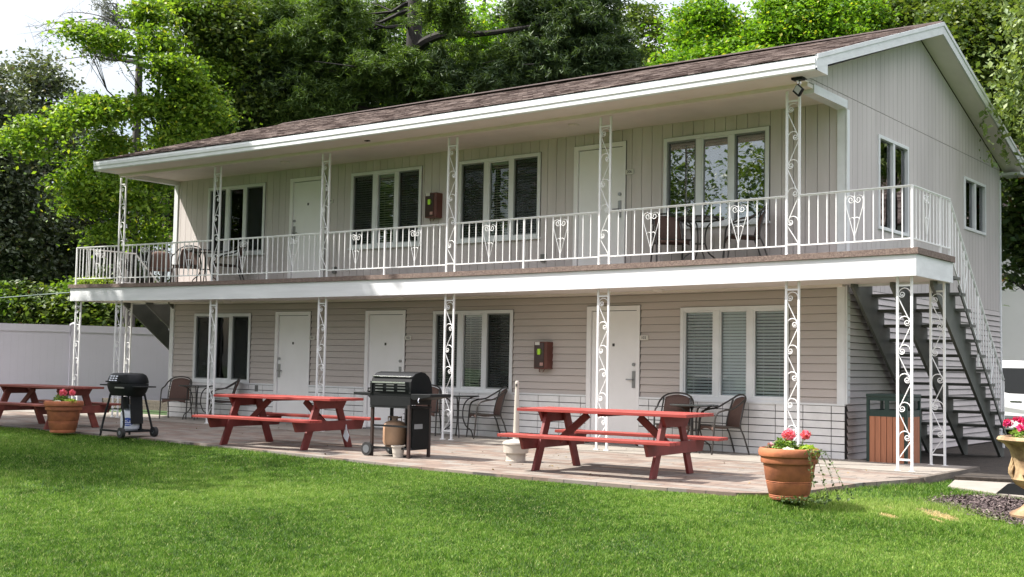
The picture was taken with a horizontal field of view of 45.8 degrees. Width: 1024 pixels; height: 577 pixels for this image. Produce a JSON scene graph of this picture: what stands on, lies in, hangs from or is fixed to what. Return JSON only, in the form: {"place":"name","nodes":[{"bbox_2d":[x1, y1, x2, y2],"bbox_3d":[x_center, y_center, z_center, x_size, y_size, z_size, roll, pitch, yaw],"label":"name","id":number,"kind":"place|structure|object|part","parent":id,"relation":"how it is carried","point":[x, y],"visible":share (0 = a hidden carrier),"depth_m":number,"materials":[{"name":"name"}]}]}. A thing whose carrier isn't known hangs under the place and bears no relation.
{"place":"outdoors","nodes":[
{"label":"outdoors","id":0,"kind":"place"},
{"bbox_2d":[73,264,114,283],"bbox_3d":[-8.575,-0.271,24.983,1.070,0.462,0.484,-2,-4,37],"label":"bush","id":1,"kind":"object","parent":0,"point":[93,281],"visible":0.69,"depth_m":24.83,"materials":[{"name":"plant"}]},
{"bbox_2d":[0,0,759,281],"label":"sky","id":2,"kind":"structure","parent":0,"point":[13,20],"materials":[{"name":"white"}]},
{"bbox_2d":[0,411,929,499],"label":"patio","id":3,"kind":"structure","parent":0,"point":[720,477],"depth_m":14.91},
{"bbox_2d":[0,384,120,428],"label":"picnic table","id":4,"kind":"object","parent":3,"relation":"on","point":[89,407],"visible":0.84,"depth_m":20.43,"materials":[{"name":"red paint"}]},
{"bbox_2d":[44,389,83,432],"bbox_3d":[-7.007,1.906,18.973,0.611,0.687,0.597,-2,-4,37],"label":"flower pot","id":5,"kind":"object","parent":3,"relation":"on","point":[63,413],"visible":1,"depth_m":18.78,"materials":[{"name":"ceramic"}]},
{"bbox_2d":[99,373,158,437],"bbox_3d":[-5.824,1.756,18.366,1.100,0.958,0.624,-2,-5,40],"label":"grill","id":6,"kind":"object","parent":3,"relation":"on","point":[133,387],"visible":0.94,"depth_m":18.18,"materials":[{"name":"black metal"}]},
{"bbox_2d":[120,404,139,430],"bbox_3d":[-5.748,1.945,18.293,0.300,0.389,0.301,-2,-4,37],"label":"gas tank","id":7,"kind":"object","parent":6,"relation":"in","point":[129,425],"visible":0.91,"depth_m":18.16,"materials":[{"name":"silver metal"}]},
{"bbox_2d":[192,394,380,449],"bbox_3d":[-3.144,1.847,16.932,2.140,0.690,1.508,-1,-4,32],"label":"picnic table","id":8,"kind":"object","parent":3,"relation":"on","point":[260,415],"visible":1,"depth_m":16.79,"materials":[{"name":"red paint"}]},
{"bbox_2d":[343,425,348,441],"bbox_3d":[-2.291,2.000,16.770,0.101,0.240,0.013,-1,-4,33],"label":"cloth","id":9,"kind":"object","parent":8,"relation":"hanging from","point":[346,435],"visible":1,"depth_m":16.76,"materials":[{"name":"white fabric"}]},
{"bbox_2d":[391,445,404,457],"bbox_3d":[-1.428,2.044,15.214,0.180,0.145,0.180,-2,-4,37],"label":"plant pot","id":10,"kind":"object","parent":3,"relation":"on","point":[397,452],"visible":1,"depth_m":15.15,"materials":[{"name":"beige plastic"}]},
{"bbox_2d":[354,371,450,458],"bbox_3d":[-1.402,1.594,15.431,1.290,1.070,0.530,-2,-4,36],"label":"cart grill","id":11,"kind":"object","parent":3,"relation":"on","point":[391,390],"visible":0.96,"depth_m":15.27,"materials":[{"name":"black metal"}]},
{"bbox_2d":[383,416,405,446],"bbox_3d":[-1.504,1.833,15.552,0.300,0.389,0.300,-2,-4,37],"label":"gas tank","id":12,"kind":"object","parent":11,"relation":"in","point":[394,435],"visible":0.93,"depth_m":15.43,"materials":[{"name":"brown metal"}]},
{"bbox_2d":[46,422,866,483],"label":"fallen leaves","id":13,"kind":"object","parent":3,"relation":"on","point":[476,460],"visible":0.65,"depth_m":15.45,"materials":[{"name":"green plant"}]},
{"bbox_2d":[502,381,528,461],"bbox_3d":[0.055,1.628,14.902,0.336,0.990,0.336,-2,-4,37],"label":"smokers pole","id":14,"kind":"object","parent":3,"relation":"on","point":[513,451],"visible":0.91,"depth_m":14.80,"materials":[{"name":"beige plastic"}]},
{"bbox_2d":[68,21,1023,471],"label":"motel building","id":15,"kind":"structure","parent":3,"relation":"on","point":[864,177],"depth_m":18.81,"materials":[{"name":"beige"}]},
{"bbox_2d":[0,292,69,297],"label":"cable","id":16,"kind":"object","parent":15,"relation":"attached to","point":[34,295],"visible":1,"depth_m":25.31,"materials":[{"name":"grey plastic"}]},
{"bbox_2d":[147,249,173,282],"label":"patio chair","id":17,"kind":"object","parent":15,"relation":"on","point":[160,254],"visible":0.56,"depth_m":25.38,"materials":[{"name":"brown metal"}]},
{"bbox_2d":[170,245,201,281],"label":"patio chair","id":18,"kind":"object","parent":15,"relation":"on","point":[182,259],"visible":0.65,"depth_m":24.23,"materials":[{"name":"brown metal"}]},
{"bbox_2d":[189,249,222,280],"bbox_3d":[-5.967,-0.402,23.604,0.690,0.669,0.690,-2,-4,37],"label":"bistro table","id":19,"kind":"object","parent":15,"relation":"on","point":[204,252],"visible":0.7,"depth_m":23.58,"materials":[{"name":"brown metal"}]},
{"bbox_2d":[192,313,252,384],"bbox_3d":[-5.728,1.178,23.992,1.740,1.400,0.122,-2,-4,37],"label":"window","id":20,"kind":"structure","parent":15,"relation":"in","point":[233,345],"depth_m":23.97,"materials":[{"name":"white paint"}]},
{"bbox_2d":[213,243,245,279],"bbox_3d":[-5.435,-0.483,23.346,0.598,0.831,0.537,1,-4,-5],"label":"patio chair","id":21,"kind":"object","parent":15,"relation":"on","point":[239,258],"visible":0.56,"depth_m":23.21,"materials":[{"name":"brown metal"}]},
{"bbox_2d":[206,182,265,256],"bbox_3d":[-5.443,-1.341,23.968,1.740,1.422,0.122,-2,-4,37],"label":"window","id":22,"kind":"structure","parent":15,"relation":"in","point":[243,207],"depth_m":23.95,"materials":[{"name":"white paint"}]},
{"bbox_2d":[273,311,311,423],"bbox_3d":[-4.115,1.476,22.739,0.964,2.105,0.115,-2,-4,37],"label":"door","id":23,"kind":"structure","parent":15,"relation":"in","point":[292,347],"depth_m":22.75,"materials":[{"name":"white metal"}]},
{"bbox_2d":[287,175,326,277],"bbox_3d":[-3.829,-1.070,22.717,0.964,2.062,0.115,-2,-4,37],"label":"door","id":24,"kind":"structure","parent":15,"relation":"in","point":[305,192],"depth_m":22.74,"materials":[{"name":"white metal"}]},
{"bbox_2d":[347,165,422,249],"bbox_3d":[-2.221,-1.412,21.565,1.740,1.410,0.172,-2,-4,37],"label":"window","id":25,"kind":"structure","parent":15,"relation":"in","point":[397,173],"depth_m":21.61,"materials":[{"name":"white paint"}]},
{"bbox_2d":[363,310,406,429],"bbox_3d":[-2.232,1.426,21.316,0.964,2.096,0.115,-2,-4,37],"label":"door","id":26,"kind":"structure","parent":15,"relation":"in","point":[385,330],"depth_m":21.36,"materials":[{"name":"white metal"}]},
{"bbox_2d":[425,192,442,220],"bbox_3d":[-1.345,-1.390,20.749,0.260,0.483,0.190,-2,-4,37],"label":"extinguisher box","id":27,"kind":"object","parent":15,"relation":"attached to","point":[433,206],"visible":1,"depth_m":20.68,"materials":[{"name":"red metal"}]},
{"bbox_2d":[432,309,514,394],"bbox_3d":[-0.640,1.048,20.178,1.740,1.379,0.172,-2,-4,37],"label":"window","id":28,"kind":"structure","parent":15,"relation":"in","point":[461,315],"depth_m":20.17,"materials":[{"name":"white paint"}]},
{"bbox_2d":[457,152,541,243],"bbox_3d":[-0.195,-1.472,20.034,1.740,1.412,0.172,-2,-4,37],"label":"window","id":29,"kind":"structure","parent":15,"relation":"in","point":[513,161],"depth_m":20.06,"materials":[{"name":"white paint"}]},
{"bbox_2d":[534,342,552,371],"bbox_3d":[0.491,1.082,19.169,0.260,0.483,0.190,-2,-4,37],"label":"extinguisher box","id":30,"kind":"object","parent":15,"relation":"attached to","point":[543,355],"visible":1,"depth_m":19.10,"materials":[{"name":"red metal"}]},
{"bbox_2d":[572,140,626,265],"bbox_3d":[1.360,-1.224,18.798,0.964,2.062,0.115,-2,-4,37],"label":"door","id":31,"kind":"structure","parent":15,"relation":"in","point":[586,158],"depth_m":18.82,"materials":[{"name":"white metal"}]},
{"bbox_2d":[585,305,640,445],"bbox_3d":[1.541,1.310,18.467,0.964,2.109,0.115,-2,-4,37],"label":"door","id":32,"kind":"structure","parent":15,"relation":"in","point":[625,320],"depth_m":18.43,"materials":[{"name":"white wood"}]},
{"bbox_2d":[626,169,633,174],"bbox_3d":[1.794,-1.776,18.481,0.140,0.070,0.027,-2,-4,37],"label":"room sign","id":33,"kind":"object","parent":15,"relation":"attached to","point":[630,171],"visible":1,"depth_m":18.46,"materials":[{"name":"grey"}]},
{"bbox_2d":[640,335,648,339],"bbox_3d":[1.975,0.738,18.151,0.140,0.070,0.027,-2,-4,37],"label":"room sign","id":34,"kind":"object","parent":15,"relation":"attached to","point":[644,337],"visible":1,"depth_m":18.14,"materials":[{"name":"grey"}]},
{"bbox_2d":[651,289,662,291],"bbox_3d":[2.108,0.031,17.616,0.180,0.035,0.180,-2,-4,37],"label":"ceiling light","id":35,"kind":"object","parent":15,"relation":"attached to","point":[657,290],"visible":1,"depth_m":17.55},
{"bbox_2d":[650,213,691,261],"bbox_3d":[2.286,-0.711,17.516,0.537,0.831,0.598,1,-4,-5],"label":"patio chair","id":36,"kind":"object","parent":15,"relation":"on","point":[671,231],"visible":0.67,"depth_m":17.71,"materials":[{"name":"brown metal"}]},
{"bbox_2d":[675,215,723,259],"bbox_3d":[2.634,-0.660,17.044,0.690,0.669,0.690,-2,-4,37],"label":"bistro table","id":37,"kind":"object","parent":15,"relation":"on","point":[706,218],"visible":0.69,"depth_m":17.05,"materials":[{"name":"brown metal"}]},
{"bbox_2d":[663,126,770,229],"bbox_3d":[2.972,-1.578,17.643,1.740,1.403,0.172,-2,-4,37],"label":"window","id":38,"kind":"structure","parent":15,"relation":"in","point":[732,136],"depth_m":17.63,"materials":[{"name":"white paint"}]},
{"bbox_2d":[680,304,790,404],"bbox_3d":[3.173,0.935,17.298,1.740,1.389,0.172,-2,-4,37],"label":"window","id":39,"kind":"structure","parent":15,"relation":"in","point":[720,344],"depth_m":17.33,"materials":[{"name":"white paint"}]},
{"bbox_2d":[722,205,767,257],"bbox_3d":[3.237,-0.750,16.795,0.598,0.831,0.537,1,-4,2],"label":"patio chair","id":40,"kind":"object","parent":15,"relation":"on","point":[751,237],"visible":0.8,"depth_m":16.66,"materials":[{"name":"brown metal"}]},
{"bbox_2d":[791,76,805,96],"bbox_3d":[3.587,-2.525,15.175,0.170,0.265,0.133,-2,-4,37],"label":"floodlight","id":41,"kind":"object","parent":15,"relation":"attached to","point":[798,89],"visible":1,"depth_m":15.14,"materials":[{"name":"black metal"}]},
{"bbox_2d":[878,134,908,236],"bbox_3d":[5.587,-1.493,17.844,0.085,1.366,1.250,-2,-4,37],"label":"window","id":42,"kind":"structure","parent":15,"relation":"in","point":[893,156],"depth_m":17.83,"materials":[{"name":"white paint"}]},
{"bbox_2d":[964,176,985,235],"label":"window","id":43,"kind":"structure","parent":15,"relation":"in","point":[974,191],"depth_m":21.01,"materials":[{"name":"white paint"}]},
{"bbox_2d":[497,407,727,479],"bbox_3d":[1.139,1.722,13.696,2.140,0.690,1.508,-1,-4,33],"label":"picnic table","id":44,"kind":"object","parent":3,"relation":"on","point":[662,445],"visible":1,"depth_m":13.56,"materials":[{"name":"red paint"}]},
{"bbox_2d":[888,466,979,483],"bbox_3d":[5.034,2.247,14.438,0.366,0.142,2.361,-2,-4,37],"label":"timber edging","id":45,"kind":"object","parent":3,"relation":"on","point":[941,476],"visible":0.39,"depth_m":14.17,"materials":[{"name":"wood"}]},
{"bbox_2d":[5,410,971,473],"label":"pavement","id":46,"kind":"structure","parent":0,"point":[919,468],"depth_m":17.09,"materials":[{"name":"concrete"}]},
{"bbox_2d":[159,376,192,418],"bbox_3d":[-6.596,2.144,23.901,0.537,0.831,0.598,1,-4,-1],"label":"patio chair","id":47,"kind":"object","parent":46,"relation":"on","point":[179,393],"visible":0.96,"depth_m":24.09,"materials":[{"name":"brown metal"}]},
{"bbox_2d":[179,385,212,419],"bbox_3d":[-6.119,2.208,23.518,0.690,0.669,0.690,-2,-4,37],"label":"bistro table","id":48,"kind":"object","parent":46,"relation":"on","point":[196,393],"visible":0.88,"depth_m":23.45,"materials":[{"name":"brown metal"}]},
{"bbox_2d":[208,378,239,415],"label":"patio chair","id":49,"kind":"object","parent":46,"relation":"on","point":[236,383],"visible":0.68,"depth_m":23.08,"materials":[{"name":"brown metal"}]},
{"bbox_2d":[404,384,441,435],"bbox_3d":[-1.438,1.990,19.945,0.537,0.831,0.598,0,-4,9],"label":"patio chair","id":50,"kind":"object","parent":46,"relation":"on","point":[435,405],"visible":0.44,"depth_m":20.09,"materials":[{"name":"brown metal"}]},
{"bbox_2d":[444,395,478,437],"bbox_3d":[-0.875,2.058,19.596,0.690,0.669,0.690,-2,-4,37],"label":"bistro table","id":51,"kind":"object","parent":46,"relation":"on","point":[458,401],"visible":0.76,"depth_m":19.58,"materials":[{"name":"brown metal"}]},
{"bbox_2d":[466,386,508,438],"bbox_3d":[-0.383,1.974,19.371,0.598,0.831,0.537,2,-4,-15],"label":"patio chair","id":52,"kind":"object","parent":46,"relation":"on","point":[498,406],"visible":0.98,"depth_m":19.44,"materials":[{"name":"brown metal"}]},
{"bbox_2d":[653,392,693,452],"bbox_3d":[2.301,1.883,17.146,0.537,0.831,0.598,0,-4,15],"label":"patio chair","id":53,"kind":"object","parent":46,"relation":"on","point":[670,399],"visible":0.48,"depth_m":17.38,"materials":[{"name":"brown metal"}]},
{"bbox_2d":[670,403,718,453],"bbox_3d":[2.555,1.958,17.005,0.690,0.669,0.690,-2,-4,37],"label":"bistro table","id":54,"kind":"object","parent":46,"relation":"on","point":[679,405],"visible":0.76,"depth_m":16.93,"materials":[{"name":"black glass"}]},
{"bbox_2d":[697,394,749,454],"bbox_3d":[2.936,1.877,16.864,0.598,0.831,0.537,2,-4,-15],"label":"patio chair","id":55,"kind":"object","parent":46,"relation":"on","point":[735,410],"visible":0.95,"depth_m":16.90,"materials":[{"name":"brown metal"}]},
{"bbox_2d":[0,408,1023,576],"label":"ground","id":56,"kind":"structure","parent":0,"point":[155,412],"depth_m":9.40,"materials":[{"name":"green plant"}]},
{"bbox_2d":[0,280,36,322],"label":"shrub","id":57,"kind":"object","parent":56,"relation":"on","point":[11,300],"visible":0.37,"depth_m":31.32,"materials":[{"name":"green plant"}]},
{"bbox_2d":[0,277,69,323],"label":"shrub","id":58,"kind":"object","parent":56,"relation":"on","point":[17,283],"visible":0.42,"depth_m":31.51,"materials":[{"name":"green plant"}]},
{"bbox_2d":[0,57,90,287],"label":"evergreen tree","id":59,"kind":"object","parent":56,"relation":"on","point":[11,229],"visible":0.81,"depth_m":34.67,"materials":[{"name":"green plant"}]},
{"bbox_2d":[4,280,103,325],"bbox_3d":[-11.954,1.437,31.793,3.148,3.337,3.085,0,-4,12],"label":"shrub","id":60,"kind":"object","parent":56,"relation":"on","point":[57,301],"visible":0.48,"depth_m":31.28,"materials":[{"name":"green plant"}]},
{"bbox_2d":[0,40,126,290],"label":"evergreen tree","id":61,"kind":"object","parent":56,"relation":"on","point":[50,83],"visible":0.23,"depth_m":36.95,"materials":[{"name":"green plant"}]},
{"bbox_2d":[35,275,114,325],"bbox_3d":[-11.175,1.400,32.155,3.112,3.479,3.316,0,-4,19],"label":"shrub","id":62,"kind":"object","parent":56,"relation":"on","point":[65,284],"visible":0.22,"depth_m":31.38,"materials":[{"name":"green plant"}]},
{"bbox_2d":[23,0,142,326],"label":"pine tree","id":63,"kind":"object","parent":56,"relation":"on","point":[107,13],"visible":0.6,"depth_m":29.66,"materials":[{"name":"plant"}]},
{"bbox_2d":[0,322,168,402],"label":"vinyl fence","id":64,"kind":"object","parent":56,"relation":"on","point":[36,354],"visible":0.34,"depth_m":29.32,"materials":[{"name":"white plastic"}]},
{"bbox_2d":[54,301,160,326],"bbox_3d":[-10.236,1.623,31.958,3.267,3.045,3.116,-2,-4,37],"label":"shrub","id":65,"kind":"object","parent":56,"relation":"on","point":[107,312],"visible":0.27,"depth_m":31.20,"materials":[{"name":"green plant"}]},
{"bbox_2d":[61,128,169,282],"bbox_3d":[-13.838,-0.897,39.757,7.187,8.918,6.962,-2,-4,37],"label":"evergreen tree","id":66,"kind":"object","parent":56,"relation":"on","point":[142,268],"visible":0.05,"depth_m":38.93,"materials":[{"name":"green plant"}]},
{"bbox_2d":[0,0,262,282],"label":"maple tree","id":67,"kind":"object","parent":56,"relation":"on","point":[190,100],"visible":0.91,"depth_m":28.14,"materials":[{"name":"green plant"}]},
{"bbox_2d":[102,398,167,410],"bbox_3d":[-8.101,2.668,27.681,4.100,0.220,0.090,-2,-4,37],"label":"timber edging","id":68,"kind":"object","parent":56,"relation":"on","point":[153,404],"visible":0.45,"depth_m":27.72,"materials":[{"name":"wood"}]},
{"bbox_2d":[138,186,174,252],"bbox_3d":[-9.882,-0.052,34.624,3.752,6.728,3.514,-2,-4,37],"label":"broadleaf tree","id":69,"kind":"object","parent":56,"relation":"on","point":[171,217],"visible":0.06,"depth_m":34.22,"materials":[{"name":"green plant"}]},
{"bbox_2d":[117,0,279,281],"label":"maple tree","id":70,"kind":"object","parent":56,"relation":"on","point":[186,6],"visible":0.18,"depth_m":31.04,"materials":[{"name":"green plant"}]},
{"bbox_2d":[132,0,311,137],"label":"broadleaf tree","id":71,"kind":"object","parent":56,"relation":"on","point":[218,30],"visible":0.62,"depth_m":31.29,"materials":[{"name":"green plant"}]},
{"bbox_2d":[175,0,374,136],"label":"pine tree","id":72,"kind":"object","parent":56,"relation":"on","point":[268,79],"visible":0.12,"depth_m":31.61,"materials":[{"name":"green plant"}]},
{"bbox_2d":[290,0,380,104],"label":"broadleaf tree","id":73,"kind":"object","parent":56,"relation":"on","point":[300,2],"depth_m":44.35,"materials":[{"name":"green plant"}]},
{"bbox_2d":[225,0,545,126],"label":"pine tree","id":74,"kind":"object","parent":56,"relation":"on","point":[358,46],"visible":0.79,"depth_m":31.43,"materials":[{"name":"green plant"}]},
{"bbox_2d":[377,0,507,101],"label":"broadleaf tree","id":75,"kind":"object","parent":56,"relation":"on","point":[482,9],"visible":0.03,"depth_m":47.42,"materials":[{"name":"green plant"}]},
{"bbox_2d":[355,0,650,107],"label":"pine tree","id":76,"kind":"object","parent":56,"relation":"on","point":[568,39],"visible":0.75,"depth_m":31.19,"materials":[{"name":"green plant"}]},
{"bbox_2d":[616,0,677,66],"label":"broadleaf tree","id":77,"kind":"object","parent":56,"relation":"on","point":[637,20],"visible":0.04,"depth_m":43.86,"materials":[{"name":"green plant"}]},
{"bbox_2d":[640,0,765,65],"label":"maple tree","id":78,"kind":"object","parent":56,"relation":"on","point":[704,25],"visible":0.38,"depth_m":35.37,"materials":[{"name":"green plant"}]},
{"bbox_2d":[758,428,853,504],"bbox_3d":[2.699,1.658,11.387,0.580,0.686,0.869,3,-4,-28],"label":"flower pot","id":79,"kind":"object","parent":56,"relation":"on","point":[789,467],"visible":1,"depth_m":11.31,"materials":[{"name":"ceramic"}]},
{"bbox_2d":[710,0,902,55],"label":"maple tree","id":80,"kind":"object","parent":56,"relation":"on","point":[783,22],"visible":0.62,"depth_m":33.83,"materials":[{"name":"green plant"}]},
{"bbox_2d":[866,393,920,463],"bbox_3d":[5.012,1.867,15.929,0.550,0.962,0.550,-2,-4,37],"label":"litter bin","id":81,"kind":"object","parent":56,"relation":"on","point":[881,434],"visible":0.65,"depth_m":15.76,"materials":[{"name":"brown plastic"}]},
{"bbox_2d":[867,0,953,30],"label":"broadleaf tree","id":82,"kind":"object","parent":56,"relation":"on","point":[904,10],"visible":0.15,"depth_m":35.33,"materials":[{"name":"green plant"}]},
{"bbox_2d":[895,0,1023,190],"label":"broadleaf tree","id":83,"kind":"object","parent":56,"relation":"on","point":[973,26],"visible":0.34,"depth_m":31.19,"materials":[{"name":"green plant"}]},
{"bbox_2d":[970,0,1023,174],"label":"birch tree","id":84,"kind":"object","parent":56,"relation":"on","point":[1013,93],"visible":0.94,"depth_m":20.50,"materials":[{"name":"green plant"}]},
{"bbox_2d":[1000,143,1023,305],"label":"maple tree","id":85,"kind":"object","parent":56,"relation":"on","point":[1012,226],"visible":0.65,"depth_m":22.84,"materials":[{"name":"green plant"}]},
{"bbox_2d":[1001,187,1023,360],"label":"white building","id":86,"kind":"structure","parent":56,"relation":"on","point":[1013,329],"depth_m":34.61,"materials":[{"name":"paint"}]},
{"bbox_2d":[865,442,1012,482],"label":"soil","id":87,"kind":"structure","parent":0,"point":[988,461],"depth_m":16.80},
{"bbox_2d":[916,492,1023,525],"bbox_3d":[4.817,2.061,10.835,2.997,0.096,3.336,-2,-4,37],"label":"mulch","id":88,"kind":"object","parent":0,"point":[993,504],"visible":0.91,"depth_m":11.91,"materials":[{"name":"grey gravel"}]},
{"bbox_2d":[996,416,1023,518],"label":"stone urn","id":89,"kind":"object","parent":88,"relation":"on","point":[1014,444],"visible":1,"depth_m":10.86,"materials":[{"name":"stone"}]},
{"bbox_2d":[948,480,1023,497],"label":"path","id":90,"kind":"structure","parent":0,"point":[988,487],"depth_m":13.51,"materials":[{"name":"concrete"}]},
{"bbox_2d":[997,482,1023,494],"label":"ramp","id":91,"kind":"structure","parent":90,"relation":"on","point":[1013,488],"depth_m":12.65,"materials":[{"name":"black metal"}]},
{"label":"driveway","id":92,"kind":"structure","parent":0,"visible":0},
{"bbox_2d":[1002,361,1023,434],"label":"parked car","id":93,"kind":"object","parent":92,"relation":"on","point":[1013,373],"visible":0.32,"depth_m":25.51,"materials":[{"name":"white paint"}]},
{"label":"window","id":94,"kind":"part","parent":93,"relation":"part of","materials":[{"name":"grey glass"}]}
]}

